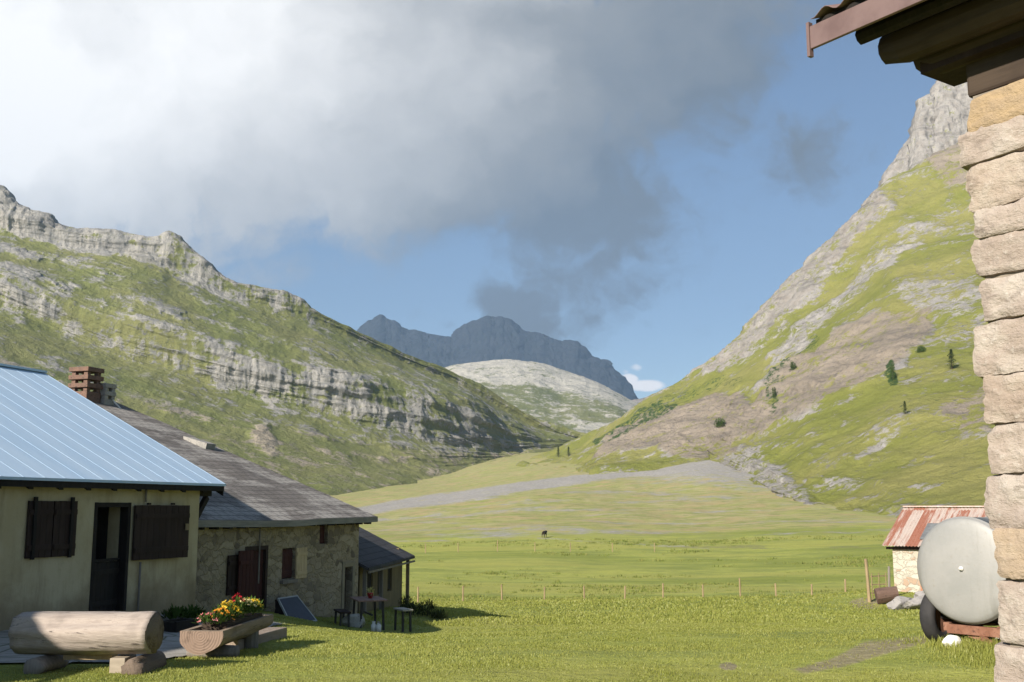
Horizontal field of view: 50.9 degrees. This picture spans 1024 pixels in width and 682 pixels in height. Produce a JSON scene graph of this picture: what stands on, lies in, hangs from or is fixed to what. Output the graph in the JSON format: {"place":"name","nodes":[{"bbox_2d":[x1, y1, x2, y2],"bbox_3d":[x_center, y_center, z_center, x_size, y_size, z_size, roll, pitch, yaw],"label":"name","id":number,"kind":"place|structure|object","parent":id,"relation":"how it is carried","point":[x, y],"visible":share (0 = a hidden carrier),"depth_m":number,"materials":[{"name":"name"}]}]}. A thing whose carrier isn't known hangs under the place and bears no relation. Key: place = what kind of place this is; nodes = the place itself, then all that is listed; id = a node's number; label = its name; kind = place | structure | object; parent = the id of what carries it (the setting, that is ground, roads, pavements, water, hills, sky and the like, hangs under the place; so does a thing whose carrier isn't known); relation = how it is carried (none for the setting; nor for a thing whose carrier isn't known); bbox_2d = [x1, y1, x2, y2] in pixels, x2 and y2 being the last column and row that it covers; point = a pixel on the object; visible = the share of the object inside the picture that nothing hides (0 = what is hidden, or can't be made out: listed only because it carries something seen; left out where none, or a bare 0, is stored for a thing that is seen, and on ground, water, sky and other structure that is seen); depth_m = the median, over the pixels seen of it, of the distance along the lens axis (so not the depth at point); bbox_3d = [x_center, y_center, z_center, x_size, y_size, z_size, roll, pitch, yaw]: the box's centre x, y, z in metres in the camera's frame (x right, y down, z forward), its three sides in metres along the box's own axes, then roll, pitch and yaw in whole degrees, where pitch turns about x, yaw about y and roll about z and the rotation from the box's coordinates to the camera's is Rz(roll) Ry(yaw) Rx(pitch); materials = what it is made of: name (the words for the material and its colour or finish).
{"place":"outdoors","nodes":[
{"label":"outdoors","id":0,"kind":"place"},
{"bbox_2d":[0,613,286,662],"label":"paving","id":1,"kind":"structure","parent":0,"point":[171,646],"depth_m":13.47,"materials":[{"name":"grey stone"}]},
{"bbox_2d":[163,618,198,632],"bbox_3d":[-5.077,4.340,16.393,0.320,0.180,0.560,-3,-9,19],"label":"wooden box","id":2,"kind":"object","parent":1,"relation":"on","point":[176,625],"visible":0.64,"depth_m":16.22,"materials":[{"name":"brown wood"}]},
{"bbox_2d":[161,602,192,618],"bbox_3d":[-5.706,4.579,18.236,0.618,0.287,0.592,0,-9,0],"label":"plant","id":3,"kind":"object","parent":2,"relation":"in","point":[175,612],"visible":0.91,"depth_m":18.12,"materials":[{"name":"green plant"}]},
{"bbox_2d":[184,603,206,617],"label":"plant","id":4,"kind":"object","parent":2,"relation":"in","point":[196,610],"visible":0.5,"depth_m":18.59,"materials":[{"name":"green plant"}]},
{"bbox_2d":[0,185,586,495],"bbox_3d":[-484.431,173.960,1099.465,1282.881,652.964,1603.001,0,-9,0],"label":"hill","id":5,"kind":"structure","parent":0,"point":[171,328],"depth_m":900.72,"materials":[{"name":"green plant"}]},
{"bbox_2d":[0,0,935,398],"label":"sky","id":6,"kind":"structure","parent":0,"point":[631,182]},
{"bbox_2d":[357,314,637,399],"bbox_3d":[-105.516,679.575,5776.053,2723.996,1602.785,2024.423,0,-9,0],"label":"mountain","id":7,"kind":"structure","parent":0,"point":[486,338],"depth_m":5514.32,"materials":[{"name":"grey stone"}]},
{"bbox_2d":[0,452,1000,681],"bbox_3d":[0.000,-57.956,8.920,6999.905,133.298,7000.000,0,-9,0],"label":"ground","id":8,"kind":"structure","parent":0,"point":[506,498],"depth_m":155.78,"materials":[{"name":"green plant"}]},
{"bbox_2d":[8,611,166,674],"bbox_3d":[-4.510,3.209,11.397,1.586,0.692,0.706,0,-9,0],"label":"log bench","id":9,"kind":"object","parent":8,"relation":"on","point":[58,639],"visible":0.95,"depth_m":11.25,"materials":[{"name":"grey wood"}]},
{"bbox_2d":[0,363,225,630],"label":"farmhouse","id":10,"kind":"object","parent":8,"relation":"on","point":[101,509],"visible":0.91,"depth_m":18.76,"materials":[{"name":"paint"}]},
{"bbox_2d":[24,497,77,559],"bbox_3d":[-7.272,2.955,17.033,0.063,0.960,1.062,-3,-9,19],"label":"window","id":11,"kind":"structure","parent":10,"relation":"in","point":[51,525],"depth_m":16.99,"materials":[{"name":"brown wood"}]},
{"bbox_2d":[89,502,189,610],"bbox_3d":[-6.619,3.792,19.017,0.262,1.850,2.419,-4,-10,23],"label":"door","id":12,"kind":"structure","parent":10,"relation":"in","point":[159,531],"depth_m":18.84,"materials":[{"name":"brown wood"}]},
{"bbox_2d":[68,366,377,616],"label":"stone barn","id":13,"kind":"structure","parent":8,"relation":"on","point":[268,537],"depth_m":26.63,"materials":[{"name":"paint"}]},
{"bbox_2d":[226,555,237,595],"bbox_3d":[-6.014,5.087,23.407,0.052,0.844,0.592,-3,-9,19],"label":"window","id":14,"kind":"structure","parent":13,"relation":"in","point":[232,561],"depth_m":23.26,"materials":[{"name":"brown wood"}]},
{"bbox_2d":[237,545,267,607],"bbox_3d":[-5.835,5.302,24.016,0.409,1.410,1.362,-3,-9,19],"label":"door","id":15,"kind":"structure","parent":13,"relation":"in","point":[247,580],"depth_m":24.01,"materials":[{"name":"brown wood"}]},
{"bbox_2d":[280,547,307,583],"bbox_3d":[-5.342,5.373,25.791,0.390,0.810,1.176,-3,-9,19],"label":"window","id":16,"kind":"structure","parent":13,"relation":"in","point":[301,554],"depth_m":25.80,"materials":[{"name":"brown wood"}]},
{"bbox_2d":[319,526,324,542],"bbox_3d":[-4.866,4.877,27.266,0.030,0.498,0.392,-3,-9,19],"label":"window","id":17,"kind":"structure","parent":13,"relation":"in","point":[321,540],"depth_m":27.32,"materials":[{"name":"brown wood"}]},
{"bbox_2d":[341,561,354,609],"bbox_3d":[-4.411,6.457,28.330,0.250,1.280,0.700,-3,-9,19],"label":"door","id":18,"kind":"structure","parent":13,"relation":"in","point":[349,563],"depth_m":28.43,"materials":[{"name":"wood"}]},
{"bbox_2d":[180,613,273,657],"bbox_3d":[-3.533,3.803,13.529,0.600,0.611,2.109,-1,-9,5],"label":"trough planter","id":19,"kind":"object","parent":8,"relation":"on","point":[208,639],"visible":0.94,"depth_m":12.87,"materials":[{"name":"wood"}]},
{"bbox_2d":[192,611,227,623],"bbox_3d":[-3.618,3.305,12.884,0.448,0.172,0.422,-8,-12,41],"label":"flower","id":20,"kind":"object","parent":19,"relation":"on","point":[204,618],"visible":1,"depth_m":12.80,"materials":[{"name":"pink plant"}]},
{"bbox_2d":[208,606,235,621],"bbox_3d":[-3.560,3.321,13.091,0.463,0.204,0.460,4,-10,-24],"label":"flower","id":21,"kind":"object","parent":19,"relation":"on","point":[223,611],"visible":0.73,"depth_m":13.05,"materials":[{"name":"orange plant"}]},
{"bbox_2d":[216,600,243,614],"bbox_3d":[-3.581,3.376,13.559,0.453,0.230,0.434,-7,-11,36],"label":"flower","id":22,"kind":"object","parent":19,"relation":"on","point":[223,603],"visible":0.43,"depth_m":13.54,"materials":[{"name":"yellow plant"}]},
{"bbox_2d":[215,601,246,619],"bbox_3d":[-3.512,3.334,13.320,0.481,0.235,0.449,-1,-9,5],"label":"flower","id":23,"kind":"object","parent":19,"relation":"on","point":[234,608],"visible":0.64,"depth_m":13.29,"materials":[{"name":"yellow plant"}]},
{"bbox_2d":[231,592,248,613],"bbox_3d":[-3.519,3.369,13.782,0.336,0.302,0.362,1,-9,-4],"label":"flower","id":24,"kind":"object","parent":19,"relation":"on","point":[237,598],"visible":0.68,"depth_m":13.75,"materials":[{"name":"green plant"}]},
{"bbox_2d":[240,597,261,614],"bbox_3d":[-3.442,3.444,13.982,0.425,0.223,0.478,-3,-9,22],"label":"flower","id":25,"kind":"object","parent":19,"relation":"on","point":[252,603],"visible":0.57,"depth_m":13.93,"materials":[{"name":"green plant"}]},
{"bbox_2d":[239,595,265,612],"bbox_3d":[-3.452,3.471,14.209,0.456,0.240,0.457,-1,-9,7],"label":"flower","id":26,"kind":"object","parent":19,"relation":"on","point":[254,600],"visible":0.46,"depth_m":14.21,"materials":[{"name":"yellow plant"}]},
{"bbox_2d":[226,627,286,649],"bbox_3d":[-3.567,4.149,14.897,0.280,0.284,2.299,-1,-9,4],"label":"timber sleeper","id":27,"kind":"object","parent":8,"relation":"on","point":[269,633],"visible":0.44,"depth_m":15.20,"materials":[{"name":"wood"}]},
{"bbox_2d":[274,595,316,620],"bbox_3d":[-4.946,6.190,24.345,0.611,0.762,1.175,-3,-9,19],"label":"solar panel","id":28,"kind":"object","parent":8,"relation":"on","point":[293,606],"visible":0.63,"depth_m":24.41,"materials":[{"name":"glass"}]},
{"bbox_2d":[334,609,350,626],"bbox_3d":[-3.998,6.540,25.300,0.260,0.397,0.850,3,-9,-19],"label":"garden bench","id":29,"kind":"object","parent":8,"relation":"on","point":[341,612],"visible":0.94,"depth_m":25.05,"materials":[{"name":"brown wood"}]},
{"bbox_2d":[342,613,364,627],"bbox_3d":[-3.750,6.660,25.494,0.558,0.401,0.362,0,-9,0],"label":"boulder","id":30,"kind":"object","parent":8,"relation":"on","point":[355,621],"visible":0.8,"depth_m":25.36,"materials":[{"name":"stone"}]},
{"bbox_2d":[349,596,387,629],"bbox_3d":[-3.470,6.569,25.901,0.710,0.732,1.160,3,-9,-19],"label":"garden table","id":31,"kind":"object","parent":8,"relation":"on","point":[362,599],"visible":0.88,"depth_m":25.59,"materials":[{"name":"brown wood"}]},
{"bbox_2d":[366,587,373,597],"bbox_3d":[-3.421,6.060,25.979,0.288,0.298,0.255,-8,-12,43],"label":"flower pot","id":32,"kind":"object","parent":31,"relation":"on","point":[370,594],"visible":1,"depth_m":25.93,"materials":[{"name":"red plant"}]},
{"bbox_2d":[371,621,375,631],"bbox_3d":[-3.177,6.565,24.689,0.120,0.245,0.120,0,-9,0],"label":"white can","id":33,"kind":"object","parent":8,"relation":"on","point":[373,626],"visible":0.9,"depth_m":24.65,"materials":[{"name":"paint"}]},
{"bbox_2d":[376,621,380,631],"bbox_3d":[-3.059,6.568,24.688,0.120,0.266,0.120,0,-9,0],"label":"white can","id":34,"kind":"object","parent":8,"relation":"on","point":[378,627],"visible":0.9,"depth_m":24.64,"materials":[{"name":"paint"}]},
{"bbox_2d":[357,527,414,613],"bbox_3d":[-5.233,6.713,32.499,3.430,3.570,6.139,-1,-9,6],"label":"lean to","id":35,"kind":"object","parent":8,"relation":"on","point":[380,561],"visible":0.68,"depth_m":32.61,"materials":[{"name":"stone"}]},
{"bbox_2d":[367,572,370,594],"bbox_3d":[-4.130,6.931,30.688,0.040,0.667,0.680,-1,-9,6],"label":"window","id":36,"kind":"structure","parent":35,"relation":"in","point":[368,574],"depth_m":30.77,"materials":[{"name":"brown wood"}]},
{"bbox_2d":[377,571,378,592],"bbox_3d":[-3.986,7.124,31.940,0.040,0.667,0.630,-1,-9,6],"label":"window","id":37,"kind":"structure","parent":35,"relation":"in","point":[378,571],"depth_m":31.93,"materials":[{"name":"brown wood"}]},
{"bbox_2d":[387,568,389,588],"bbox_3d":[-3.841,7.317,33.192,0.040,0.667,0.580,-1,-9,6],"label":"window","id":38,"kind":"structure","parent":35,"relation":"in","point":[388,584],"depth_m":33.24,"materials":[{"name":"brown wood"}]},
{"bbox_2d":[393,607,412,631],"bbox_3d":[-2.606,6.684,25.682,0.260,0.578,0.620,5,-10,-28],"label":"garden bench","id":39,"kind":"object","parent":8,"relation":"on","point":[403,609],"visible":0.93,"depth_m":25.52,"materials":[{"name":"grey wood"}]},
{"bbox_2d":[398,595,412,607],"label":"bush","id":40,"kind":"object","parent":8,"relation":"on","point":[405,601],"visible":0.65,"depth_m":32.20,"materials":[{"name":"green plant"}]},
{"bbox_2d":[400,601,424,614],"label":"bush","id":41,"kind":"object","parent":8,"relation":"on","point":[415,607],"visible":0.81,"depth_m":30.17,"materials":[{"name":"green plant"}]},
{"bbox_2d":[417,599,438,615],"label":"bush","id":42,"kind":"object","parent":8,"relation":"on","point":[430,605],"visible":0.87,"depth_m":30.12,"materials":[{"name":"green plant"}]},
{"bbox_2d":[428,609,449,619],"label":"bush","id":43,"kind":"object","parent":8,"relation":"on","point":[438,614],"visible":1,"depth_m":29.57,"materials":[{"name":"green plant"}]},
{"bbox_2d":[425,540,654,552],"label":"wire fence","id":44,"kind":"object","parent":8,"relation":"on","point":[534,548],"visible":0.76,"depth_m":169.00,"materials":[{"name":"wood"}]},
{"bbox_2d":[331,589,919,625],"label":"meadow grass","id":45,"kind":"structure","parent":8,"relation":"on","point":[706,617],"depth_m":38.38,"materials":[{"name":"green plant"}]},
{"bbox_2d":[417,578,845,601],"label":"wire fence","id":46,"kind":"object","parent":8,"relation":"on","point":[462,587],"visible":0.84,"depth_m":67.04,"materials":[{"name":"metal"}]},
{"bbox_2d":[402,534,892,602],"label":"meadow weeds","id":47,"kind":"object","parent":8,"relation":"on","point":[846,563],"visible":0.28,"depth_m":120.28,"materials":[{"name":"green plant"}]},
{"bbox_2d":[864,559,870,602],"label":"gate post","id":48,"kind":"object","parent":8,"relation":"on","point":[867,581],"visible":0.79,"depth_m":45.93,"materials":[{"name":"brown wood"}]},
{"bbox_2d":[870,573,886,599],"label":"wire gate","id":49,"kind":"structure","parent":8,"relation":"on","point":[872,584],"depth_m":46.22,"materials":[{"name":"brown wood"}]},
{"bbox_2d":[874,586,898,603],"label":"log","id":50,"kind":"object","parent":8,"relation":"on","point":[885,594],"visible":0.88,"depth_m":44.99,"materials":[{"name":"brown wood"}]},
{"bbox_2d":[888,566,890,586],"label":"gate post","id":51,"kind":"object","parent":8,"relation":"on","point":[889,584],"visible":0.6,"depth_m":46.54,"materials":[{"name":"grey wood"}]},
{"bbox_2d":[886,596,911,609],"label":"rock","id":52,"kind":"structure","parent":8,"relation":"on","point":[897,602],"depth_m":43.56,"materials":[{"name":"white stone"}]},
{"bbox_2d":[902,595,923,609],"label":"rock","id":53,"kind":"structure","parent":8,"relation":"on","point":[914,603],"depth_m":43.18,"materials":[{"name":"white stone"}]},
{"bbox_2d":[806,0,1023,681],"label":"stone cottage","id":54,"kind":"structure","parent":8,"relation":"on","point":[977,46],"depth_m":6.00,"materials":[{"name":"beige stone"}]},
{"bbox_2d":[914,591,924,597],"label":"stone slab","id":55,"kind":"object","parent":8,"relation":"on","point":[919,593],"depth_m":45.30,"materials":[{"name":"white stone"}]},
{"bbox_2d":[882,506,986,592],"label":"shed","id":56,"kind":"structure","parent":8,"relation":"on","point":[911,529],"depth_m":49.67,"materials":[{"name":"stone"}]},
{"bbox_2d":[942,635,960,645],"bbox_3d":[5.310,3.637,13.005,0.233,0.162,0.179,0,-9,0],"label":"stone","id":57,"kind":"object","parent":8,"relation":"on","point":[952,638],"visible":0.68,"depth_m":12.96,"materials":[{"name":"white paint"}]},
{"bbox_2d":[917,516,1005,643],"bbox_3d":[6.521,3.006,13.945,2.825,1.695,1.310,7,-11,-39],"label":"tank trailer","id":58,"kind":"object","parent":8,"relation":"on","point":[958,574],"visible":0.65,"depth_m":13.14,"materials":[{"name":"metal"}]},
{"bbox_2d":[444,359,637,432],"bbox_3d":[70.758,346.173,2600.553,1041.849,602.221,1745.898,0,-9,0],"label":"hill","id":59,"kind":"structure","parent":0,"point":[550,393],"depth_m":2329.38,"materials":[{"name":"stone"}]},
{"bbox_2d":[632,397,645,402],"bbox_3d":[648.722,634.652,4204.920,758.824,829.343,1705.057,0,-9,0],"label":"hill","id":60,"kind":"structure","parent":0,"point":[638,400],"depth_m":4169.28,"materials":[{"name":"grey stone"}]},
{"bbox_2d":[516,143,997,517],"bbox_3d":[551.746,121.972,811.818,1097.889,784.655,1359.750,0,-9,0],"label":"mountain","id":61,"kind":"structure","parent":0,"point":[865,296],"depth_m":548.84,"materials":[{"name":"green plant"}]},
{"bbox_2d":[713,418,724,427],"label":"bush","id":62,"kind":"object","parent":61,"relation":"on","point":[719,423],"visible":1,"depth_m":546.45,"materials":[{"name":"green plant"}]},
{"bbox_2d":[771,387,776,396],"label":"bush","id":63,"kind":"object","parent":61,"relation":"on","point":[774,393],"visible":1,"depth_m":550.92,"materials":[{"name":"green plant"}]},
{"bbox_2d":[789,361,796,370],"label":"bush","id":64,"kind":"object","parent":61,"relation":"on","point":[792,366],"visible":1,"depth_m":586.71,"materials":[{"name":"green plant"}]},
{"bbox_2d":[889,364,895,378],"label":"conifer tree","id":65,"kind":"object","parent":61,"relation":"on","point":[893,370],"visible":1,"depth_m":440.78,"materials":[{"name":"green plant"}]},
{"bbox_2d":[915,346,925,352],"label":"bush","id":66,"kind":"object","parent":61,"relation":"on","point":[921,348],"visible":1,"depth_m":476.06,"materials":[{"name":"green plant"}]},
{"bbox_2d":[946,349,955,368],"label":"conifer tree","id":67,"kind":"object","parent":61,"relation":"on","point":[951,358],"visible":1,"depth_m":428.19,"materials":[{"name":"green plant"}]},
{"bbox_2d":[861,80,972,205],"bbox_3d":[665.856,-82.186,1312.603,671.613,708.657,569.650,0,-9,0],"label":"peak","id":68,"kind":"structure","parent":0,"point":[940,119],"depth_m":1183.19,"materials":[{"name":"grey stone"}]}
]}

